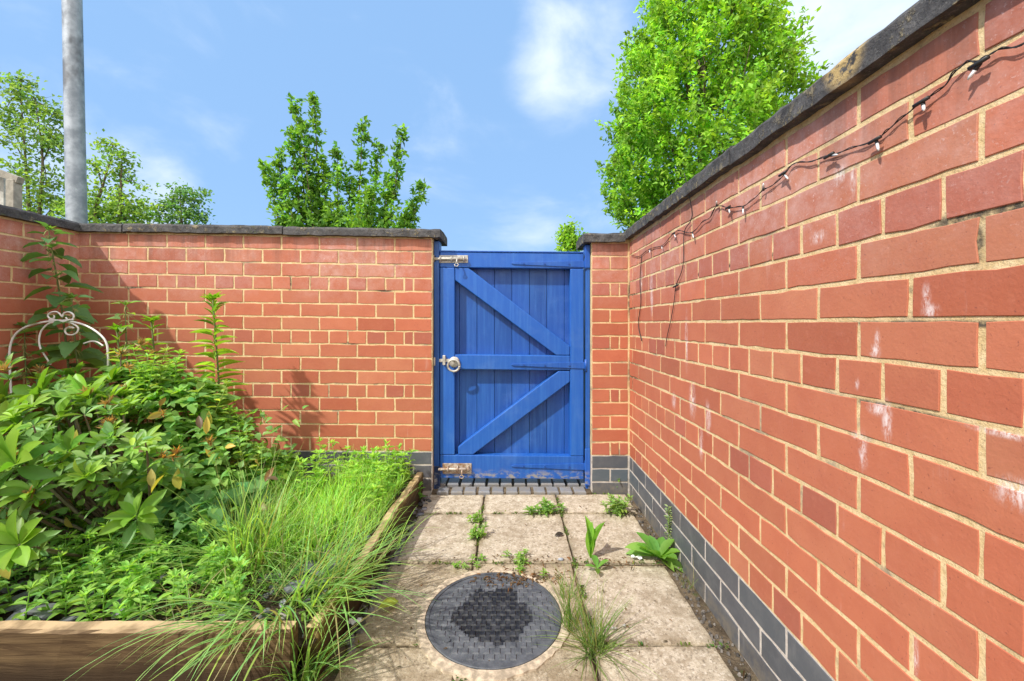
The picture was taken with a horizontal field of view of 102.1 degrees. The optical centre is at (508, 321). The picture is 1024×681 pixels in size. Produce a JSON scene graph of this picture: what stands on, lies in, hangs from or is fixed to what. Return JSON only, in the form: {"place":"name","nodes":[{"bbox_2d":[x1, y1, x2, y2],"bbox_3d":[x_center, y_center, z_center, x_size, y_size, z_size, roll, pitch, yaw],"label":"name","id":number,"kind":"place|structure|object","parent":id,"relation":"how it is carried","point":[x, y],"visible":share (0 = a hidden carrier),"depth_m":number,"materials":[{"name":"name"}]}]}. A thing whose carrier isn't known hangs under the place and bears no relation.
{"place":"outdoors","nodes":[
{"label":"outdoors","id":0,"kind":"place"},
{"bbox_2d":[0,473,415,646],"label":"soil","id":1,"kind":"structure","parent":0,"point":[269,603],"depth_m":1.27,"materials":[{"name":"brown soil"}]},
{"bbox_2d":[5,322,55,427],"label":"nettle plant","id":2,"kind":"object","parent":1,"relation":"on","point":[25,354],"visible":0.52,"depth_m":2.00,"materials":[{"name":"green plant"}]},
{"bbox_2d":[8,311,108,454],"bbox_3d":[-2.098,0.338,1.930,0.469,0.773,0.009,0,0,0],"label":"garden trellis","id":3,"kind":"object","parent":1,"relation":"on","point":[53,319],"visible":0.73,"depth_m":1.93,"materials":[{"name":"white paint"}]},
{"bbox_2d":[12,221,114,450],"bbox_3d":[-2.213,0.150,2.073,0.341,1.269,0.346,0,0,15],"label":"nettle plant","id":4,"kind":"object","parent":1,"relation":"on","point":[70,272],"visible":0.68,"depth_m":2.05,"materials":[{"name":"green plant"}]},
{"bbox_2d":[28,292,117,462],"bbox_3d":[-2.046,0.303,1.996,0.282,0.889,0.306,0,0,18],"label":"nettle plant","id":5,"kind":"object","parent":1,"relation":"on","point":[66,349],"visible":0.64,"depth_m":1.98,"materials":[{"name":"green plant"}]},
{"bbox_2d":[104,323,137,434],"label":"lily plant","id":6,"kind":"object","parent":1,"relation":"on","point":[115,327],"visible":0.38,"depth_m":1.99,"materials":[{"name":"green plant"}]},
{"bbox_2d":[100,300,145,450],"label":"nettle plant","id":7,"kind":"object","parent":1,"relation":"on","point":[117,316],"visible":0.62,"depth_m":2.02,"materials":[{"name":"green plant"}]},
{"bbox_2d":[0,485,254,621],"bbox_3d":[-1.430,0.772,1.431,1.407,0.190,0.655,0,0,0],"label":"weeds","id":8,"kind":"object","parent":1,"relation":"on","point":[130,600],"visible":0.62,"depth_m":1.25,"materials":[{"name":"green plant"}]},
{"bbox_2d":[128,314,173,487],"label":"lily plant","id":9,"kind":"object","parent":1,"relation":"on","point":[152,319],"visible":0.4,"depth_m":2.05,"materials":[{"name":"green plant"}]},
{"bbox_2d":[0,338,308,600],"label":"rhododendron shrub","id":10,"kind":"object","parent":1,"relation":"on","point":[73,460],"visible":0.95,"depth_m":1.46,"materials":[{"name":"green plant"}]},
{"bbox_2d":[93,359,261,531],"bbox_3d":[-1.470,0.527,1.868,0.865,0.700,0.529,0,0,40],"label":"leafy perennial","id":11,"kind":"object","parent":1,"relation":"on","point":[171,418],"visible":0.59,"depth_m":1.82,"materials":[{"name":"green plant"}]},
{"bbox_2d":[65,598,302,680],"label":"grass clump","id":12,"kind":"object","parent":1,"relation":"on","point":[246,624],"visible":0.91,"depth_m":1.00,"materials":[{"name":"green plant"}]},
{"bbox_2d":[0,478,376,637],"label":"slate chippings","id":13,"kind":"object","parent":1,"relation":"on","point":[34,611],"visible":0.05,"depth_m":1.28,"materials":[{"name":"grey gravel"}]},
{"bbox_2d":[106,346,281,475],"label":"weeds","id":14,"kind":"object","parent":1,"relation":"in","point":[176,360],"visible":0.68,"depth_m":1.87,"materials":[{"name":"green plant"}]},
{"bbox_2d":[126,534,302,663],"bbox_3d":[-0.869,0.804,1.232,0.480,0.158,0.515,0,0,-36],"label":"grass clump","id":15,"kind":"object","parent":1,"relation":"on","point":[194,606],"visible":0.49,"depth_m":1.23,"materials":[{"name":"green plant"}]},
{"bbox_2d":[65,428,364,620],"bbox_3d":[-0.967,0.630,1.435,0.816,0.471,0.818,0,0,41],"label":"grass clump","id":16,"kind":"object","parent":1,"relation":"on","point":[247,547],"visible":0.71,"depth_m":1.43,"materials":[{"name":"green plant"}]},
{"bbox_2d":[155,475,274,543],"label":"leafy perennial","id":17,"kind":"object","parent":1,"relation":"on","point":[181,510],"visible":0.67,"depth_m":1.55,"materials":[{"name":"green plant"}]},
{"bbox_2d":[181,291,249,432],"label":"lily plant","id":18,"kind":"object","parent":1,"relation":"on","point":[215,306],"visible":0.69,"depth_m":2.06,"materials":[{"name":"green plant"}]},
{"bbox_2d":[253,608,271,619],"bbox_3d":[-0.684,0.820,1.147,0.026,0.034,0.050,0,0,6],"label":"stone","id":19,"kind":"object","parent":1,"relation":"on","point":[261,616],"visible":0.43,"depth_m":1.15,"materials":[{"name":"grey stone"}]},
{"bbox_2d":[219,445,309,496],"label":"leafy perennial","id":20,"kind":"object","parent":1,"relation":"on","point":[287,462],"visible":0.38,"depth_m":1.97,"materials":[{"name":"green plant"}]},
{"bbox_2d":[165,503,393,634],"bbox_3d":[-0.729,0.772,1.354,0.630,0.237,0.611,0,0,41],"label":"grass clump","id":21,"kind":"object","parent":1,"relation":"on","point":[291,571],"visible":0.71,"depth_m":1.35,"materials":[{"name":"green plant"}]},
{"bbox_2d":[275,612,290,620],"bbox_3d":[-0.637,0.839,1.171,0.047,0.025,0.020,0,0,27],"label":"stone","id":22,"kind":"object","parent":1,"relation":"on","point":[284,617],"visible":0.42,"depth_m":1.17,"materials":[{"name":"grey stone"}]},
{"bbox_2d":[203,445,415,572],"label":"grass","id":23,"kind":"structure","parent":1,"relation":"on","point":[337,499],"depth_m":1.75,"materials":[{"name":"green plant"}]},
{"bbox_2d":[292,437,418,508],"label":"weeds","id":24,"kind":"object","parent":1,"relation":"on","point":[377,479],"visible":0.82,"depth_m":2.04,"materials":[{"name":"green plant"}]},
{"bbox_2d":[279,473,433,676],"bbox_3d":[-0.406,0.630,1.201,0.488,0.451,0.498,0,0,-36],"label":"grass clump","id":25,"kind":"object","parent":1,"relation":"on","point":[326,596],"visible":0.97,"depth_m":1.22,"materials":[{"name":"green plant"}]},
{"bbox_2d":[309,486,439,577],"bbox_3d":[-0.465,0.754,1.541,0.485,0.203,0.535,0,0,0],"label":"grass clump","id":26,"kind":"object","parent":1,"relation":"on","point":[354,553],"visible":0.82,"depth_m":1.53,"materials":[{"name":"green plant"}]},
{"bbox_2d":[0,0,918,251],"label":"sky","id":27,"kind":"structure","parent":0,"point":[499,102],"materials":[{"name":"blue"}]},
{"bbox_2d":[298,495,759,680],"bbox_3d":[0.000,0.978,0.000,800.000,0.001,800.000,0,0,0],"label":"ground","id":28,"kind":"structure","parent":0,"point":[719,631],"depth_m":1.35,"materials":[{"name":"brown soil"}]},
{"bbox_2d":[0,169,24,208],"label":"wooden fence","id":29,"kind":"object","parent":28,"relation":"on","point":[10,189],"visible":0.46,"depth_m":2.29,"materials":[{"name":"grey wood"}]},
{"bbox_2d":[0,69,64,218],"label":"birch tree","id":30,"kind":"object","parent":28,"relation":"on","point":[42,139],"visible":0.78,"depth_m":9.42,"materials":[{"name":"green plant"}]},
{"bbox_2d":[0,204,79,479],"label":"brick wall","id":31,"kind":"structure","parent":28,"relation":"on","point":[17,285],"depth_m":2.04,"materials":[{"name":"brick"}]},
{"bbox_2d":[61,0,87,222],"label":"lamp post","id":32,"kind":"object","parent":28,"relation":"on","point":[75,172],"visible":0.53,"depth_m":4.94,"materials":[{"name":"grey metal"}]},
{"bbox_2d":[48,128,168,223],"bbox_3d":[-8.704,-1.553,9.039,2.327,5.139,1.259,0,0,0],"label":"birch tree","id":33,"kind":"object","parent":28,"relation":"on","point":[118,211],"visible":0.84,"depth_m":8.93,"materials":[{"name":"green plant"}]},
{"bbox_2d":[0,620,297,680],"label":"timber sleeper","id":34,"kind":"object","parent":28,"relation":"on","point":[34,650],"visible":0.82,"depth_m":1.06,"materials":[{"name":"brown wood"}]},
{"bbox_2d":[151,178,215,224],"bbox_3d":[-8.665,-1.369,11.021,1.740,4.774,0.995,0,0,0],"label":"tree","id":35,"kind":"object","parent":28,"relation":"on","point":[190,213],"visible":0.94,"depth_m":10.92,"materials":[{"name":"green plant"}]},
{"bbox_2d":[79,223,446,494],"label":"brick wall","id":36,"kind":"structure","parent":28,"relation":"on","point":[332,328],"depth_m":2.31,"materials":[{"name":"brick"}]},
{"bbox_2d":[221,590,385,680],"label":"grass clump","id":37,"kind":"object","parent":28,"relation":"on","point":[306,674],"visible":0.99,"depth_m":1.08,"materials":[{"name":"green plant"}]},
{"bbox_2d":[257,91,431,228],"bbox_3d":[-3.426,-1.504,8.503,3.643,6.638,1.927,0,0,0],"label":"maple tree","id":38,"kind":"object","parent":28,"relation":"on","point":[304,205],"visible":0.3,"depth_m":8.39,"materials":[{"name":"green plant"}]},
{"bbox_2d":[348,617,360,624],"bbox_3d":[-0.491,0.953,1.316,0.042,0.012,0.022,0,0,0],"label":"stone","id":39,"kind":"object","parent":28,"relation":"on","point":[352,621],"visible":0.78,"depth_m":1.31,"materials":[{"name":"grey stone"}]},
{"bbox_2d":[301,472,422,680],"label":"timber sleeper","id":40,"kind":"object","parent":28,"relation":"on","point":[413,498],"visible":0.66,"depth_m":1.43,"materials":[{"name":"brown wood"}]},
{"bbox_2d":[406,477,425,497],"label":"nettle seedling","id":41,"kind":"object","parent":28,"relation":"on","point":[419,493],"visible":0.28,"depth_m":2.18,"materials":[{"name":"green plant"}]},
{"bbox_2d":[431,478,591,496],"bbox_3d":[0.018,0.976,2.447,0.895,0.080,0.290,0,0,0],"label":"brick threshold","id":42,"kind":"object","parent":28,"relation":"on","point":[484,487],"visible":0.54,"depth_m":2.38,"materials":[{"name":"grey brick"}]},
{"bbox_2d":[434,241,441,488],"bbox_3d":[-0.410,0.264,2.404,0.035,1.445,0.086,0,0,0],"label":"gate post","id":43,"kind":"object","parent":42,"relation":"on","point":[437,478],"visible":0.73,"depth_m":2.37,"materials":[{"name":"blue paint"}]},
{"bbox_2d":[583,245,589,488],"bbox_3d":[0.451,0.274,2.401,0.030,1.424,0.091,0,0,0],"label":"gate post","id":44,"kind":"object","parent":42,"relation":"on","point":[586,253],"visible":0.86,"depth_m":2.37,"materials":[{"name":"blue paint"}]},
{"bbox_2d":[433,250,586,478],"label":"gate","id":45,"kind":"structure","parent":44,"relation":"attached to","point":[513,364],"depth_m":2.38,"materials":[{"name":"blue paint"}]},
{"bbox_2d":[552,214,587,251],"bbox_3d":[1.765,-1.014,12.020,1.109,4.064,1.126,0,0,0],"label":"tree","id":46,"kind":"object","parent":28,"relation":"on","point":[567,238],"visible":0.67,"depth_m":11.87,"materials":[{"name":"green plant"}]},
{"bbox_2d":[576,233,629,494],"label":"brick pier","id":47,"kind":"structure","parent":28,"relation":"on","point":[609,361],"depth_m":2.33,"materials":[{"name":"brick"}]},
{"bbox_2d":[671,561,694,589],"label":"grass tuft","id":48,"kind":"object","parent":28,"relation":"on","point":[685,579],"visible":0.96,"depth_m":1.50,"materials":[{"name":"green plant"}]},
{"bbox_2d":[595,0,832,232],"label":"hornbeam tree","id":49,"kind":"object","parent":28,"relation":"on","point":[665,67],"visible":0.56,"depth_m":11.28,"materials":[{"name":"green plant"}]},
{"bbox_2d":[623,0,1023,680],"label":"brick wall","id":50,"kind":"structure","parent":28,"relation":"on","point":[827,422],"depth_m":0.81,"materials":[{"name":"brick"}]},
{"bbox_2d":[638,256,641,340],"bbox_3d":[0.675,-0.117,2.126,0.004,0.434,0.059,0,0,0],"label":"hanging cable","id":51,"kind":"object","parent":50,"relation":"attached to","point":[640,300],"visible":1,"depth_m":2.12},
{"bbox_2d":[665,173,692,345],"bbox_3d":[0.661,-0.218,1.650,0.035,0.652,0.262,0,0,0],"label":"hanging cable","id":52,"kind":"object","parent":50,"relation":"hanging from","point":[676,285],"visible":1,"depth_m":1.60,"materials":[{"name":"black plastic"}]},
{"bbox_2d":[632,42,1023,256],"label":"string lights","id":53,"kind":"object","parent":50,"relation":"attached to","point":[975,66],"visible":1,"depth_m":0.72},
{"bbox_2d":[335,494,735,680],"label":"path","id":54,"kind":"structure","parent":0,"point":[670,659],"depth_m":1.50,"materials":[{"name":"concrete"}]},
{"bbox_2d":[378,597,397,607],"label":"fallen leaf","id":55,"kind":"object","parent":54,"relation":"on","point":[388,601],"visible":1,"depth_m":1.39,"materials":[{"name":"plant"}]},
{"bbox_2d":[451,554,480,569],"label":"chickweed","id":56,"kind":"object","parent":54,"relation":"on","point":[463,566],"visible":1,"depth_m":1.62,"materials":[{"name":"green plant"}]},
{"bbox_2d":[466,510,482,522],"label":"chickweed","id":57,"kind":"object","parent":54,"relation":"on","point":[476,514],"visible":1,"depth_m":1.99,"materials":[{"name":"green plant"}]},
{"bbox_2d":[467,521,487,538],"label":"chickweed","id":58,"kind":"object","parent":54,"relation":"on","point":[473,532],"visible":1,"depth_m":1.84,"materials":[{"name":"green plant"}]},
{"bbox_2d":[416,569,569,680],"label":"manhole cover","id":59,"kind":"object","parent":54,"relation":"on","point":[476,625],"visible":0.99,"depth_m":1.30,"materials":[{"name":"metal"}]},
{"bbox_2d":[477,549,548,576],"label":"chickweed","id":60,"kind":"object","parent":54,"relation":"on","point":[519,567],"visible":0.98,"depth_m":1.65,"materials":[{"name":"green plant"}]},
{"bbox_2d":[356,492,728,680],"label":"moss","id":61,"kind":"object","parent":54,"relation":"on","point":[573,563],"visible":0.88,"depth_m":1.65,"materials":[{"name":"green plant"}]},
{"bbox_2d":[522,496,566,516],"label":"chickweed","id":62,"kind":"object","parent":54,"relation":"on","point":[545,507],"visible":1,"depth_m":2.08,"materials":[{"name":"green plant"}]},
{"bbox_2d":[344,495,750,680],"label":"grit","id":63,"kind":"object","parent":54,"relation":"on","point":[360,630],"visible":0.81,"depth_m":1.44,"materials":[{"name":"gravel"}]},
{"bbox_2d":[553,557,579,598],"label":"grass tuft","id":64,"kind":"object","parent":54,"relation":"on","point":[562,586],"visible":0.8,"depth_m":1.46,"materials":[{"name":"green plant"}]},
{"bbox_2d":[396,505,744,677],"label":"leaf litter","id":65,"kind":"object","parent":54,"relation":"on","point":[513,575],"visible":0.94,"depth_m":1.55,"materials":[{"name":"brown plant"}]},
{"bbox_2d":[535,559,610,632],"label":"grass tuft","id":66,"kind":"object","parent":54,"relation":"on","point":[567,612],"visible":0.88,"depth_m":1.30,"materials":[{"name":"green plant"}]},
{"bbox_2d":[524,571,661,680],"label":"grass tuft","id":67,"kind":"object","parent":54,"relation":"on","point":[593,642],"visible":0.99,"depth_m":1.22,"materials":[{"name":"green plant"}]},
{"bbox_2d":[585,516,604,557],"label":"dock weed","id":68,"kind":"object","parent":54,"relation":"on","point":[592,533],"visible":1,"depth_m":1.69,"materials":[{"name":"green plant"}]},
{"bbox_2d":[585,555,608,573],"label":"dock weed","id":69,"kind":"object","parent":54,"relation":"on","point":[595,559],"visible":1,"depth_m":1.62,"materials":[{"name":"green plant"}]},
{"bbox_2d":[600,493,633,517],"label":"chickweed","id":70,"kind":"object","parent":54,"relation":"on","point":[616,507],"visible":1,"depth_m":2.06,"materials":[{"name":"green plant"}]},
{"bbox_2d":[631,554,641,559],"bbox_3d":[0.517,0.953,1.673,0.040,0.012,0.021,0,0,0],"label":"paper scrap","id":71,"kind":"object","parent":54,"relation":"on","point":[639,557],"visible":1,"depth_m":1.67,"materials":[{"name":"white paper"}]},
{"bbox_2d":[624,504,683,572],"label":"dandelion weed","id":72,"kind":"object","parent":54,"relation":"on","point":[658,548],"visible":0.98,"depth_m":1.69,"materials":[{"name":"green plant"}]}
]}

